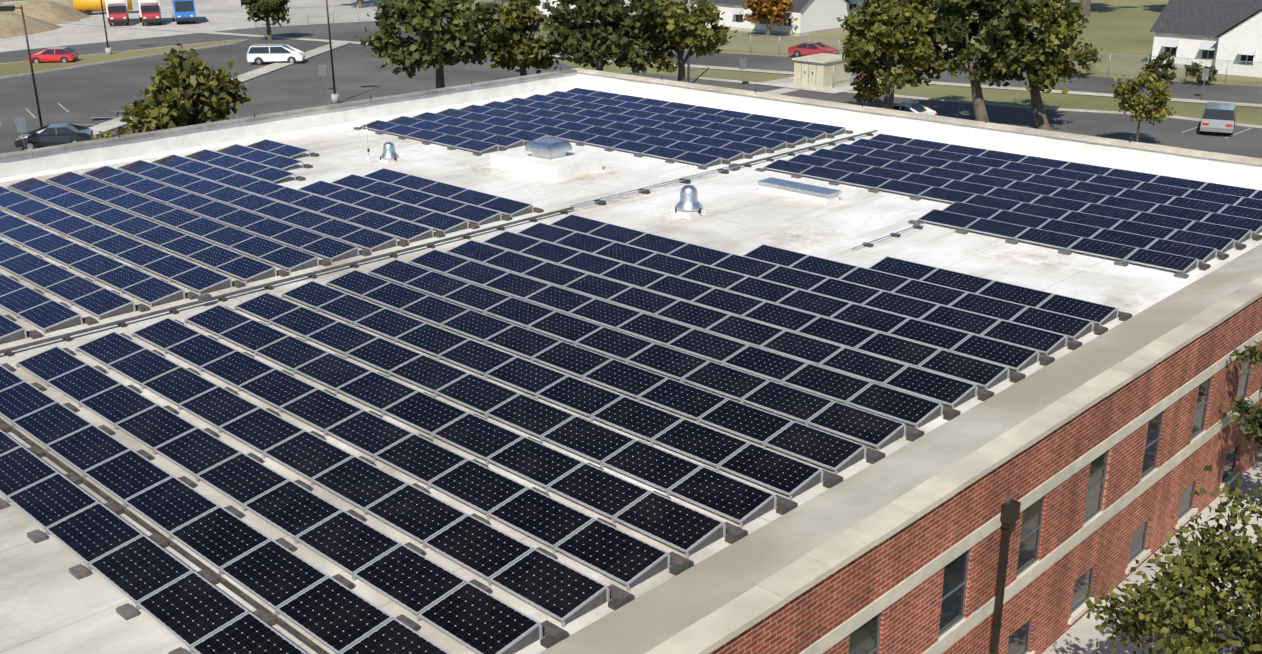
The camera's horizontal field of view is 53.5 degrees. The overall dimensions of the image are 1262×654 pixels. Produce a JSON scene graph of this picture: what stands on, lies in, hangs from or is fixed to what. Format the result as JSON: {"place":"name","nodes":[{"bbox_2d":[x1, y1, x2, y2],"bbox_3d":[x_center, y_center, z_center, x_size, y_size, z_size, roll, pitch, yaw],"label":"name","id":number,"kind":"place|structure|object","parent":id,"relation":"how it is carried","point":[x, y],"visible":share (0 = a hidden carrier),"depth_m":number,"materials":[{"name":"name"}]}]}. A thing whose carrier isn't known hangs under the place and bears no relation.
{"place":"outdoors","nodes":[
{"label":"outdoors","id":0,"kind":"place"},
{"bbox_2d":[0,66,1261,653],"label":"building","id":1,"kind":"structure","parent":0,"point":[1028,510],"depth_m":27.93,"materials":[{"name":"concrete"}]},
{"bbox_2d":[0,101,1165,652],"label":"roof stains","id":2,"kind":"object","parent":1,"relation":"on","point":[662,213],"visible":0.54,"depth_m":38.15,"materials":[{"name":"beige"}]},
{"bbox_2d":[366,125,841,218],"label":"rooftop vents","id":3,"kind":"object","parent":1,"relation":"on","point":[553,158],"visible":1,"depth_m":47.64,"materials":[{"name":"silver metal"}]},
{"bbox_2d":[0,88,1261,653],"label":"solar panels","id":4,"kind":"object","parent":1,"relation":"on","point":[922,332],"visible":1,"depth_m":29.08,"materials":[{"name":"blue glass"}]},
{"bbox_2d":[0,0,1261,653],"bbox_3d":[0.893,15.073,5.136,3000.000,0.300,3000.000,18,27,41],"label":"ground","id":5,"kind":"structure","parent":0,"point":[94,86],"depth_m":107.97,"materials":[{"name":"grey asphalt"}]},
{"bbox_2d":[0,0,91,38],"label":"dirt piles","id":6,"kind":"object","parent":5,"relation":"on","point":[40,16],"visible":0.73,"depth_m":154.45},
{"bbox_2d":[27,47,77,62],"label":"red car","id":7,"kind":"object","parent":5,"relation":"on","point":[64,54],"visible":0.92,"depth_m":119.83,"materials":[{"name":"red metal"}]},
{"bbox_2d":[14,123,92,148],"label":"black car","id":8,"kind":"object","parent":5,"relation":"on","point":[55,134],"visible":0.85,"depth_m":80.98,"materials":[{"name":"black metal"}]},
{"bbox_2d":[93,126,127,138],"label":"lot bush","id":9,"kind":"object","parent":5,"relation":"on","point":[108,134],"visible":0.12,"depth_m":78.27,"materials":[{"name":"green plant"}]},
{"bbox_2d":[105,0,128,25],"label":"truck","id":10,"kind":"object","parent":5,"relation":"on","point":[117,11],"visible":1,"depth_m":151.50,"materials":[{"name":"red metal"}]},
{"bbox_2d":[137,0,161,25],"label":"truck","id":11,"kind":"object","parent":5,"relation":"on","point":[149,10],"visible":0.98,"depth_m":151.72,"materials":[{"name":"red metal"}]},
{"bbox_2d":[171,0,195,23],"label":"truck","id":12,"kind":"object","parent":5,"relation":"on","point":[183,10],"visible":0.96,"depth_m":152.23,"materials":[{"name":"blue metal"}]},
{"bbox_2d":[116,44,251,133],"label":"tree","id":13,"kind":"object","parent":5,"relation":"on","point":[181,90],"visible":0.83,"depth_m":66.12,"materials":[{"name":"green plant"}]},
{"bbox_2d":[240,0,290,40],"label":"tree","id":14,"kind":"object","parent":5,"relation":"on","point":[273,10],"visible":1,"depth_m":134.65,"materials":[{"name":"green plant"}]},
{"bbox_2d":[247,44,304,64],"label":"minivan","id":15,"kind":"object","parent":5,"relation":"on","point":[258,54],"visible":0.98,"depth_m":117.94,"materials":[{"name":"white metal"}]},
{"bbox_2d":[357,0,363,7],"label":"tree","id":16,"kind":"object","parent":5,"relation":"on","point":[359,2],"visible":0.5,"depth_m":170.77,"materials":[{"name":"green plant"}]},
{"bbox_2d":[354,0,509,88],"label":"tree","id":17,"kind":"object","parent":5,"relation":"on","point":[458,39],"visible":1,"depth_m":85.98,"materials":[{"name":"green plant"}]},
{"bbox_2d":[479,0,560,75],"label":"tree","id":18,"kind":"object","parent":5,"relation":"on","point":[517,47],"visible":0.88,"depth_m":89.19,"materials":[{"name":"green plant"}]},
{"bbox_2d":[535,0,635,21],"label":"house","id":19,"kind":"structure","parent":5,"relation":"on","point":[544,6],"depth_m":156.72,"materials":[{"name":"white"}]},
{"bbox_2d":[539,0,664,73],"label":"tree","id":20,"kind":"object","parent":5,"relation":"on","point":[618,33],"visible":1,"depth_m":87.01,"materials":[{"name":"green plant"}]},
{"bbox_2d":[0,0,1209,149],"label":"street furniture","id":21,"kind":"object","parent":5,"relation":"on","point":[815,70],"visible":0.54,"depth_m":102.39,"materials":[{"name":"brown metal"}]},
{"bbox_2d":[3,0,1261,87],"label":"fences","id":22,"kind":"object","parent":5,"relation":"on","point":[750,51],"visible":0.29,"depth_m":118.41,"materials":[{"name":"grey"}]},
{"bbox_2d":[646,0,737,81],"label":"tree","id":23,"kind":"object","parent":5,"relation":"on","point":[696,33],"visible":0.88,"depth_m":90.49,"materials":[{"name":"green plant"}]},
{"bbox_2d":[739,0,797,36],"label":"orange tree","id":24,"kind":"object","parent":5,"relation":"on","point":[773,10],"visible":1,"depth_m":133.44,"materials":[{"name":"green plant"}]},
{"bbox_2d":[788,41,837,56],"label":"car","id":25,"kind":"object","parent":5,"relation":"on","point":[807,48],"visible":0.73,"depth_m":118.73,"materials":[{"name":"red metal"}]},
{"bbox_2d":[850,71,885,106],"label":"bush","id":26,"kind":"object","parent":5,"relation":"on","point":[872,91],"visible":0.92,"depth_m":85.22,"materials":[{"name":"green plant"}]},
{"bbox_2d":[836,0,951,109],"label":"tree","id":27,"kind":"object","parent":5,"relation":"on","point":[884,32],"visible":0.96,"depth_m":82.09,"materials":[{"name":"green plant"}]},
{"bbox_2d":[893,102,936,114],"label":"white car","id":28,"kind":"object","parent":5,"relation":"on","point":[912,107],"visible":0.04,"depth_m":85.64,"materials":[{"name":"white metal"}]},
{"bbox_2d":[905,0,1040,122],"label":"tree","id":29,"kind":"object","parent":5,"relation":"on","point":[953,24],"visible":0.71,"depth_m":81.49,"materials":[{"name":"green plant"}]},
{"bbox_2d":[969,0,1088,129],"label":"tree","id":30,"kind":"object","parent":5,"relation":"on","point":[1053,63],"visible":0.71,"depth_m":81.28,"materials":[{"name":"green plant"}]},
{"bbox_2d":[1080,0,1090,16],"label":"tree","id":31,"kind":"object","parent":5,"relation":"on","point":[1086,4],"visible":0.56,"depth_m":151.45,"materials":[{"name":"brown plant"}]},
{"bbox_2d":[1076,42,1102,76],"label":"shrub","id":32,"kind":"object","parent":5,"relation":"on","point":[1087,55],"visible":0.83,"depth_m":104.92,"materials":[{"name":"green plant"}]},
{"bbox_2d":[1110,70,1176,141],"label":"small tree","id":33,"kind":"object","parent":5,"relation":"on","point":[1158,98],"visible":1,"depth_m":77.00,"materials":[{"name":"green plant"}]},
{"bbox_2d":[1141,52,1176,82],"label":"shrub","id":34,"kind":"object","parent":5,"relation":"on","point":[1152,66],"visible":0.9,"depth_m":101.98,"materials":[{"name":"green plant"}]},
{"bbox_2d":[1082,465,1261,653],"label":"tree","id":35,"kind":"object","parent":5,"relation":"on","point":[1192,625],"visible":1,"depth_m":21.55,"materials":[{"name":"green plant"}]},
{"bbox_2d":[1184,62,1217,84],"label":"shrub","id":36,"kind":"object","parent":5,"relation":"on","point":[1193,69],"visible":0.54,"depth_m":101.06,"materials":[{"name":"green plant"}]},
{"bbox_2d":[1200,102,1236,134],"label":"silver van","id":37,"kind":"object","parent":5,"relation":"on","point":[1218,117],"visible":1,"depth_m":81.22,"materials":[{"name":"grey metal"}]},
{"bbox_2d":[1219,341,1261,453],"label":"tree","id":38,"kind":"object","parent":5,"relation":"on","point":[1248,423],"visible":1,"depth_m":31.02,"materials":[{"name":"green plant"}]},
{"bbox_2d":[683,0,850,35],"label":"house","id":39,"kind":"structure","parent":0,"point":[816,16],"depth_m":138.45,"materials":[{"name":"white"}]},
{"bbox_2d":[846,0,867,16],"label":"house","id":40,"kind":"structure","parent":0,"point":[852,4],"depth_m":151.25,"materials":[{"name":"white"}]},
{"bbox_2d":[1149,0,1261,77],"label":"house","id":41,"kind":"structure","parent":0,"point":[1220,31],"depth_m":108.62,"materials":[{"name":"white paint"}]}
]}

